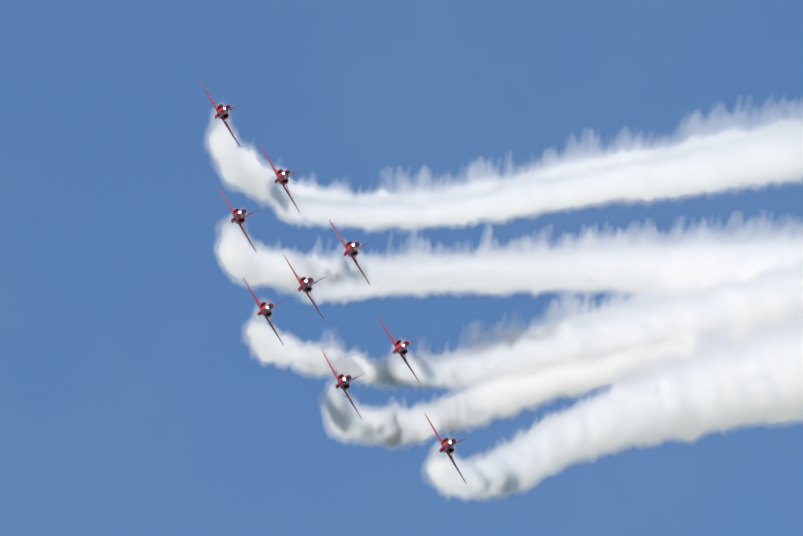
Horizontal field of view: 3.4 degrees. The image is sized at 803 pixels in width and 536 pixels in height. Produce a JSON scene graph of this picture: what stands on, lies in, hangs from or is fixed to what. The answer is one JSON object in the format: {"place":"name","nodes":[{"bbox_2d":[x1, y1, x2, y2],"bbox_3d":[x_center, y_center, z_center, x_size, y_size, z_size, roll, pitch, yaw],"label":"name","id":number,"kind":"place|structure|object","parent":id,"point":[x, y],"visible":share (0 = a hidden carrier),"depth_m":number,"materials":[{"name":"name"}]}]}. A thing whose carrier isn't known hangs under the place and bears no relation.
{"place":"outdoors","nodes":[
{"label":"outdoors","id":0,"kind":"place"},
{"bbox_2d":[200,82,240,146],"bbox_3d":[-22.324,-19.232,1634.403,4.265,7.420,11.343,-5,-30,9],"label":"airplane","id":1,"kind":"object","parent":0,"point":[222,112],"visible":1,"depth_m":1632.91,"materials":[{"name":"paint"}]},
{"bbox_2d":[217,185,257,252],"bbox_3d":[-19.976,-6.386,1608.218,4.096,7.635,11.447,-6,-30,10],"label":"airplane","id":2,"kind":"object","parent":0,"point":[239,216],"visible":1,"depth_m":1606.65,"materials":[{"name":"paint"}]},
{"bbox_2d":[243,278,283,345],"bbox_3d":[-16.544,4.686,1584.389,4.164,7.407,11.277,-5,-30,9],"label":"airplane","id":3,"kind":"object","parent":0,"point":[265,311],"visible":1,"depth_m":1582.57,"materials":[{"name":"paint"}]},
{"bbox_2d":[261,146,300,212],"bbox_3d":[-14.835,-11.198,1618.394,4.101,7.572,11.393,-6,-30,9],"label":"airplane","id":4,"kind":"object","parent":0,"point":[282,176],"visible":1,"depth_m":1616.75,"materials":[{"name":"paint"}]},
{"bbox_2d":[283,254,325,320],"bbox_3d":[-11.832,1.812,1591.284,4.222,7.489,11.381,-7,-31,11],"label":"airplane","id":5,"kind":"object","parent":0,"point":[306,285],"visible":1,"depth_m":1589.52,"materials":[{"name":"paint"}]},
{"bbox_2d":[322,351,362,418],"bbox_3d":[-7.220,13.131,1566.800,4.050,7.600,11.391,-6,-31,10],"label":"airplane","id":6,"kind":"object","parent":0,"point":[343,382],"visible":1,"depth_m":1565.05,"materials":[{"name":"paint"}]},
{"bbox_2d":[329,219,369,284],"bbox_3d":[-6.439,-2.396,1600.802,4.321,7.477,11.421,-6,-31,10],"label":"airplane","id":7,"kind":"object","parent":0,"point":[351,249],"visible":1,"depth_m":1599.26,"materials":[{"name":"paint"}]},
{"bbox_2d":[377,316,419,382],"bbox_3d":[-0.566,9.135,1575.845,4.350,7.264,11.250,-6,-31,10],"label":"airplane","id":8,"kind":"object","parent":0,"point":[400,347],"visible":1,"depth_m":1574.20,"materials":[{"name":"paint"}]},
{"bbox_2d":[0,0,802,535],"label":"sky","id":9,"kind":"structure","parent":0,"point":[583,218],"materials":[{"name":"blue"}]},
{"bbox_2d":[425,414,465,482],"bbox_3d":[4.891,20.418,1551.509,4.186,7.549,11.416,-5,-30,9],"label":"airplane","id":10,"kind":"object","parent":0,"point":[447,446],"visible":1,"depth_m":1549.90,"materials":[{"name":"paint"}]}
]}

